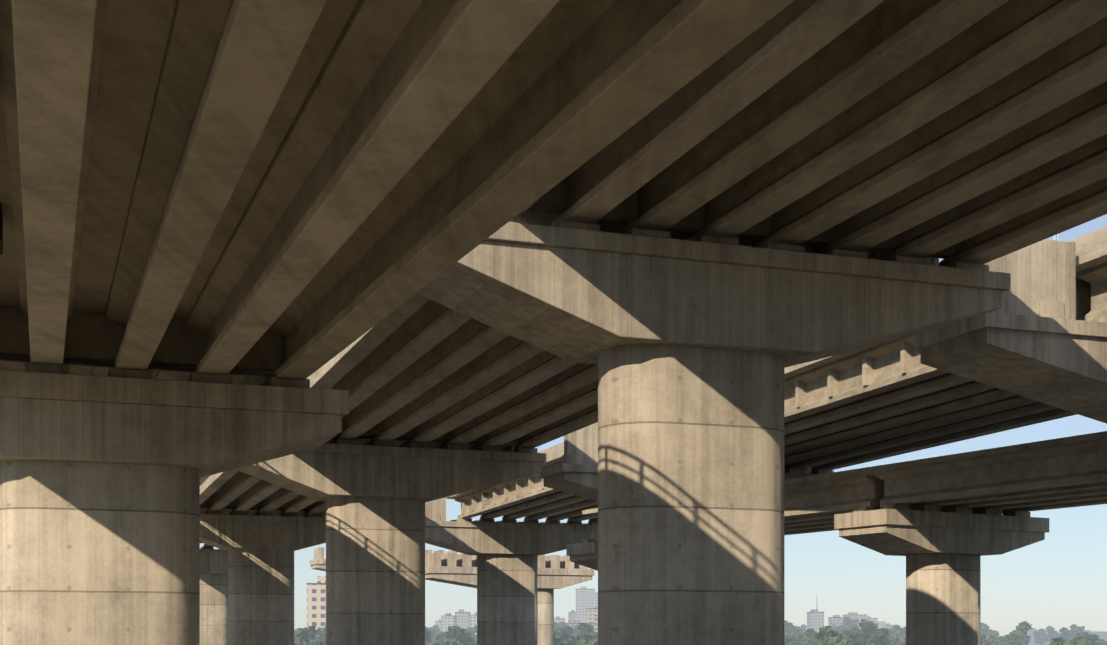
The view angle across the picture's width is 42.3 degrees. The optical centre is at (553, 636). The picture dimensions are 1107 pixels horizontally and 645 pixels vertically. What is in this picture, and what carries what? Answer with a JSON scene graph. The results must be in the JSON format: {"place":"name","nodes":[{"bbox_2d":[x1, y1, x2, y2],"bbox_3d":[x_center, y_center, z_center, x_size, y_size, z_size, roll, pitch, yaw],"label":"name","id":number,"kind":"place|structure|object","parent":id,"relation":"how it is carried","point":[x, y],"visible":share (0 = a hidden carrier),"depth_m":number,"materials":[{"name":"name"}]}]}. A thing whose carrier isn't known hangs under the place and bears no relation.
{"place":"outdoors","nodes":[
{"label":"outdoors","id":0,"kind":"place"},
{"bbox_2d":[200,214,1106,635],"label":"sky","id":1,"kind":"structure","parent":0,"point":[1058,581],"materials":[{"name":"blue"}]},
{"bbox_2d":[1028,639,1052,644],"bbox_3d":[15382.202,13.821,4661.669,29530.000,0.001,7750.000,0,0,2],"label":"water","id":2,"kind":"structure","parent":0,"point":[1033,643],"depth_m":2688.90,"materials":[{"name":"blue liquid"}]},
{"bbox_3d":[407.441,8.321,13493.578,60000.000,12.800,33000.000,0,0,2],"label":"ground","id":3,"kind":"structure","parent":0,"visible":0},
{"bbox_2d":[294,626,318,644],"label":"tree","id":4,"kind":"object","parent":3,"relation":"on","point":[304,633],"visible":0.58,"depth_m":346.34,"materials":[{"name":"green plant"}]},
{"bbox_2d":[300,641,312,644],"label":"tree","id":5,"kind":"object","parent":3,"relation":"on","point":[303,643],"visible":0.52,"depth_m":346.49,"materials":[{"name":"green plant"}]},
{"bbox_2d":[304,626,325,644],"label":"tree","id":6,"kind":"object","parent":3,"relation":"on","point":[318,637],"visible":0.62,"depth_m":451.47,"materials":[{"name":"green plant"}]},
{"bbox_2d":[306,576,325,629],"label":"building","id":7,"kind":"structure","parent":3,"relation":"on","point":[316,604],"depth_m":522.58,"materials":[{"name":"grey concrete"}]},
{"bbox_2d":[321,632,325,644],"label":"tree","id":8,"kind":"object","parent":3,"relation":"on","point":[323,639],"visible":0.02,"depth_m":344.86,"materials":[{"name":"green plant"}]},
{"bbox_2d":[0,0,794,644],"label":"viaduct","id":9,"kind":"object","parent":3,"relation":"on","point":[228,228],"visible":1,"depth_m":19.41,"materials":[{"name":"concrete"}]},
{"bbox_2d":[425,627,430,640],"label":"tree","id":10,"kind":"object","parent":3,"relation":"on","point":[427,635],"visible":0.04,"depth_m":417.87,"materials":[{"name":"green plant"}]},
{"bbox_2d":[427,628,438,641],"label":"tree","id":11,"kind":"object","parent":3,"relation":"on","point":[433,635],"visible":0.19,"depth_m":775.62,"materials":[{"name":"green plant"}]},
{"bbox_2d":[429,625,440,633],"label":"tree","id":12,"kind":"object","parent":3,"relation":"on","point":[436,628],"visible":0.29,"depth_m":863.64,"materials":[{"name":"green plant"}]},
{"bbox_2d":[435,619,440,631],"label":"building","id":13,"kind":"structure","parent":3,"relation":"on","point":[437,623],"depth_m":1604.33,"materials":[{"name":"grey concrete"}]},
{"bbox_2d":[433,632,443,642],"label":"tree","id":14,"kind":"object","parent":3,"relation":"on","point":[441,634],"visible":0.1,"depth_m":738.30,"materials":[{"name":"green plant"}]},
{"bbox_2d":[441,613,456,631],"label":"building","id":15,"kind":"structure","parent":3,"relation":"on","point":[447,619],"depth_m":1303.32,"materials":[{"name":"grey concrete"}]},
{"bbox_2d":[310,547,593,644],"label":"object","id":16,"kind":"structure","parent":3,"relation":"on","point":[554,571],"depth_m":117.14,"materials":[{"name":"concrete"}]},
{"bbox_2d":[432,635,473,644],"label":"tree","id":17,"kind":"object","parent":3,"relation":"on","point":[449,640],"visible":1,"depth_m":356.03,"materials":[{"name":"green plant"}]},
{"bbox_2d":[435,626,475,644],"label":"tree","id":18,"kind":"object","parent":3,"relation":"on","point":[456,632],"visible":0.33,"depth_m":370.58,"materials":[{"name":"green plant"}]},
{"bbox_2d":[455,609,469,628],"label":"building","id":19,"kind":"structure","parent":3,"relation":"on","point":[463,619],"depth_m":1403.08,"materials":[{"name":"grey"}]},
{"bbox_2d":[464,630,476,644],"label":"tree","id":20,"kind":"object","parent":3,"relation":"on","point":[466,631],"visible":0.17,"depth_m":509.73,"materials":[{"name":"green plant"}]},
{"bbox_2d":[467,625,476,636],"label":"tree","id":21,"kind":"object","parent":3,"relation":"on","point":[472,630],"visible":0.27,"depth_m":738.88,"materials":[{"name":"green plant"}]},
{"bbox_2d":[470,612,476,634],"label":"building","id":22,"kind":"structure","parent":3,"relation":"on","point":[473,620],"depth_m":1252.41,"materials":[{"name":"grey concrete"}]},
{"bbox_2d":[554,622,559,629],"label":"tree","id":23,"kind":"object","parent":3,"relation":"on","point":[555,626],"visible":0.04,"depth_m":700.52,"materials":[{"name":"green plant"}]},
{"bbox_2d":[554,616,564,622],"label":"building","id":24,"kind":"structure","parent":3,"relation":"on","point":[557,619],"depth_m":1700.29,"materials":[{"name":"grey"}]},
{"bbox_2d":[554,631,565,640],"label":"tree","id":25,"kind":"object","parent":3,"relation":"on","point":[558,634],"visible":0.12,"depth_m":415.60,"materials":[{"name":"green plant"}]},
{"bbox_2d":[554,634,567,644],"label":"tree","id":26,"kind":"object","parent":3,"relation":"on","point":[558,641],"visible":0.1,"depth_m":292.38,"materials":[{"name":"green plant"}]},
{"bbox_2d":[557,621,567,627],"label":"tree","id":27,"kind":"object","parent":3,"relation":"on","point":[561,624],"visible":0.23,"depth_m":933.00,"materials":[{"name":"green plant"}]},
{"bbox_2d":[554,626,573,633],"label":"tree","id":28,"kind":"object","parent":3,"relation":"on","point":[568,629],"visible":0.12,"depth_m":459.04,"materials":[{"name":"green plant"}]},
{"bbox_2d":[562,633,574,644],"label":"tree","id":29,"kind":"object","parent":3,"relation":"on","point":[568,638],"visible":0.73,"depth_m":369.59,"materials":[{"name":"green plant"}]},
{"bbox_2d":[568,610,575,618],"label":"building","id":30,"kind":"structure","parent":3,"relation":"on","point":[572,614],"depth_m":1899.87,"materials":[{"name":"grey"}]},
{"bbox_2d":[566,619,594,630],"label":"building","id":31,"kind":"structure","parent":3,"relation":"on","point":[572,622],"depth_m":999.85,"materials":[{"name":"grey concrete"}]},
{"bbox_2d":[571,625,593,636],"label":"tree","id":32,"kind":"object","parent":3,"relation":"on","point":[575,628],"visible":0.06,"depth_m":712.83,"materials":[{"name":"green plant"}]},
{"bbox_2d":[569,631,597,644],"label":"tree","id":33,"kind":"object","parent":3,"relation":"on","point":[583,638],"visible":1,"depth_m":330.42,"materials":[{"name":"green plant"}]},
{"bbox_2d":[576,586,597,622],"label":"building","id":34,"kind":"structure","parent":3,"relation":"on","point":[586,598],"depth_m":1499.49,"materials":[{"name":"grey"}]},
{"bbox_2d":[576,623,597,638],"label":"tree","id":35,"kind":"object","parent":3,"relation":"on","point":[588,628],"visible":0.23,"depth_m":456.75,"materials":[{"name":"green plant"}]},
{"bbox_2d":[586,605,597,622],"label":"building","id":36,"kind":"structure","parent":3,"relation":"on","point":[591,613],"depth_m":1099.34,"materials":[{"name":"grey"}]},
{"bbox_2d":[595,615,597,631],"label":"building","id":37,"kind":"structure","parent":3,"relation":"on","point":[596,623],"depth_m":899.32,"materials":[{"name":"grey concrete"}]},
{"bbox_2d":[200,0,1106,644],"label":"viaduct","id":38,"kind":"object","parent":3,"relation":"on","point":[666,292],"visible":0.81,"depth_m":29.92,"materials":[{"name":"concrete"}]},
{"bbox_2d":[425,226,1106,644],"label":"viaduct","id":39,"kind":"object","parent":3,"relation":"on","point":[1031,350],"visible":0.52,"depth_m":52.36,"materials":[{"name":"concrete"}]},
{"bbox_2d":[784,633,796,639],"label":"tree","id":40,"kind":"object","parent":3,"relation":"on","point":[793,635],"visible":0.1,"depth_m":504.05,"materials":[{"name":"green plant"}]},
{"bbox_2d":[784,620,797,632],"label":"tree","id":41,"kind":"object","parent":3,"relation":"on","point":[787,625],"visible":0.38,"depth_m":766.40,"materials":[{"name":"green plant"}]},
{"bbox_2d":[784,635,800,644],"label":"tree","id":42,"kind":"object","parent":3,"relation":"on","point":[788,640],"visible":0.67,"depth_m":422.62,"materials":[{"name":"green plant"}]},
{"bbox_2d":[788,627,802,636],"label":"tree","id":43,"kind":"object","parent":3,"relation":"on","point":[795,631],"visible":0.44,"depth_m":682.14,"materials":[{"name":"green plant"}]},
{"bbox_2d":[795,624,806,632],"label":"tree","id":44,"kind":"object","parent":3,"relation":"on","point":[803,627],"visible":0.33,"depth_m":1142.96,"materials":[{"name":"green plant"}]},
{"bbox_2d":[796,634,808,644],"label":"tree","id":45,"kind":"object","parent":3,"relation":"on","point":[801,638],"visible":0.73,"depth_m":437.31,"materials":[{"name":"green plant"}]},
{"bbox_2d":[804,629,816,644],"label":"tree","id":46,"kind":"object","parent":3,"relation":"on","point":[809,634],"visible":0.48,"depth_m":464.00,"materials":[{"name":"green plant"}]},
{"bbox_2d":[807,609,823,632],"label":"building","id":47,"kind":"structure","parent":3,"relation":"on","point":[815,619],"depth_m":1392.67,"materials":[{"name":"grey"}]},
{"bbox_2d":[810,626,847,644],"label":"tree","id":48,"kind":"object","parent":3,"relation":"on","point":[827,635],"visible":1,"depth_m":289.06,"materials":[{"name":"green plant"}]},
{"bbox_2d":[828,615,843,626],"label":"building","id":49,"kind":"structure","parent":3,"relation":"on","point":[837,620],"depth_m":1491.51,"materials":[{"name":"grey concrete"}]},
{"bbox_2d":[566,431,1106,644],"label":"viaduct","id":50,"kind":"object","parent":3,"relation":"on","point":[943,524],"visible":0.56,"depth_m":57.70,"materials":[{"name":"concrete"}]},
{"bbox_2d":[833,628,845,637],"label":"tree","id":51,"kind":"object","parent":3,"relation":"on","point":[839,631],"visible":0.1,"depth_m":789.77,"materials":[{"name":"green plant"}]},
{"bbox_2d":[836,617,858,630],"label":"tree","id":52,"kind":"object","parent":3,"relation":"on","point":[848,623],"visible":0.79,"depth_m":909.07,"materials":[{"name":"green plant"}]},
{"bbox_2d":[842,627,859,643],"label":"tree","id":53,"kind":"object","parent":3,"relation":"on","point":[846,633],"visible":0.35,"depth_m":508.09,"materials":[{"name":"green plant"}]},
{"bbox_2d":[843,612,866,629],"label":"building","id":54,"kind":"structure","parent":3,"relation":"on","point":[853,615],"depth_m":1490.88,"materials":[{"name":"grey concrete"}]},
{"bbox_2d":[847,635,862,644],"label":"tree","id":55,"kind":"object","parent":3,"relation":"on","point":[852,639],"visible":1,"depth_m":334.33,"materials":[{"name":"green plant"}]},
{"bbox_2d":[854,623,886,644],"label":"tree","id":56,"kind":"object","parent":3,"relation":"on","point":[868,631],"visible":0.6,"depth_m":403.38,"materials":[{"name":"green plant"}]},
{"bbox_2d":[858,619,892,644],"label":"tree","id":57,"kind":"object","parent":3,"relation":"on","point":[864,621],"visible":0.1,"depth_m":472.44,"materials":[{"name":"green plant"}]},
{"bbox_2d":[867,616,885,628],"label":"building","id":58,"kind":"structure","parent":3,"relation":"on","point":[881,624],"depth_m":1590.32,"materials":[{"name":"grey concrete"}]},
{"bbox_2d":[864,642,890,644],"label":"tree","id":59,"kind":"object","parent":3,"relation":"on","point":[871,643],"visible":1,"depth_m":320.01,"materials":[{"name":"green plant"}]},
{"bbox_2d":[874,628,890,644],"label":"tree","id":60,"kind":"object","parent":3,"relation":"on","point":[884,631],"visible":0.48,"depth_m":402.47,"materials":[{"name":"green plant"}]},
{"bbox_2d":[886,623,897,630],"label":"building","id":61,"kind":"structure","parent":3,"relation":"on","point":[888,625],"depth_m":2483.26,"materials":[{"name":"grey"}]},
{"bbox_2d":[888,632,900,644],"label":"tree","id":62,"kind":"object","parent":3,"relation":"on","point":[893,636],"visible":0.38,"depth_m":511.29,"materials":[{"name":"green plant"}]},
{"bbox_2d":[887,625,905,638],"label":"tree","id":63,"kind":"object","parent":3,"relation":"on","point":[901,631],"visible":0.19,"depth_m":694.92,"materials":[{"name":"green plant"}]},
{"bbox_2d":[981,623,991,632],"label":"tree","id":64,"kind":"object","parent":3,"relation":"on","point":[984,627],"visible":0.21,"depth_m":839.56,"materials":[{"name":"green plant"}]},
{"bbox_2d":[981,634,996,644],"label":"tree","id":65,"kind":"object","parent":3,"relation":"on","point":[983,640],"visible":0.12,"depth_m":403.45,"materials":[{"name":"green plant"}]},
{"bbox_2d":[981,630,998,636],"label":"tree","id":66,"kind":"object","parent":3,"relation":"on","point":[995,633],"visible":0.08,"depth_m":782.55,"materials":[{"name":"green plant"}]},
{"bbox_2d":[986,635,1004,644],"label":"tree","id":67,"kind":"object","parent":3,"relation":"on","point":[1000,640],"visible":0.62,"depth_m":525.39,"materials":[{"name":"green plant"}]},
{"bbox_2d":[1003,621,1032,644],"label":"tree","id":68,"kind":"object","parent":3,"relation":"on","point":[1016,637],"visible":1,"depth_m":484.72,"materials":[{"name":"green plant"}]},
{"bbox_2d":[1028,628,1035,640],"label":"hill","id":69,"kind":"structure","parent":3,"relation":"on","point":[1030,633],"depth_m":3961.49,"materials":[{"name":"grey"}]},
{"bbox_2d":[1033,629,1055,644],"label":"tree","id":70,"kind":"object","parent":3,"relation":"on","point":[1041,636],"visible":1,"depth_m":1078.17,"materials":[{"name":"green plant"}]},
{"bbox_2d":[1045,626,1060,640],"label":"tree","id":71,"kind":"object","parent":3,"relation":"on","point":[1057,634],"visible":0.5,"depth_m":1220.59,"materials":[{"name":"green plant"}]},
{"bbox_2d":[1059,627,1076,640],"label":"tree","id":72,"kind":"object","parent":3,"relation":"on","point":[1066,635],"visible":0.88,"depth_m":843.73,"materials":[{"name":"green plant"}]},
{"bbox_2d":[1048,637,1094,644],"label":"tree","id":73,"kind":"object","parent":3,"relation":"on","point":[1074,641],"visible":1,"depth_m":283.12,"materials":[{"name":"green plant"}]},
{"bbox_2d":[1069,624,1084,636],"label":"tree","id":74,"kind":"object","parent":3,"relation":"on","point":[1075,630],"visible":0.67,"depth_m":892.26,"materials":[{"name":"green plant"}]},
{"bbox_2d":[1077,632,1106,644],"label":"tree","id":75,"kind":"object","parent":3,"relation":"on","point":[1092,637],"visible":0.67,"depth_m":438.22,"materials":[{"name":"green plant"}]},
{"bbox_2d":[1081,630,1106,639],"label":"building","id":76,"kind":"structure","parent":3,"relation":"on","point":[1102,634],"depth_m":5143.57,"materials":[{"name":"grey"}]}
]}

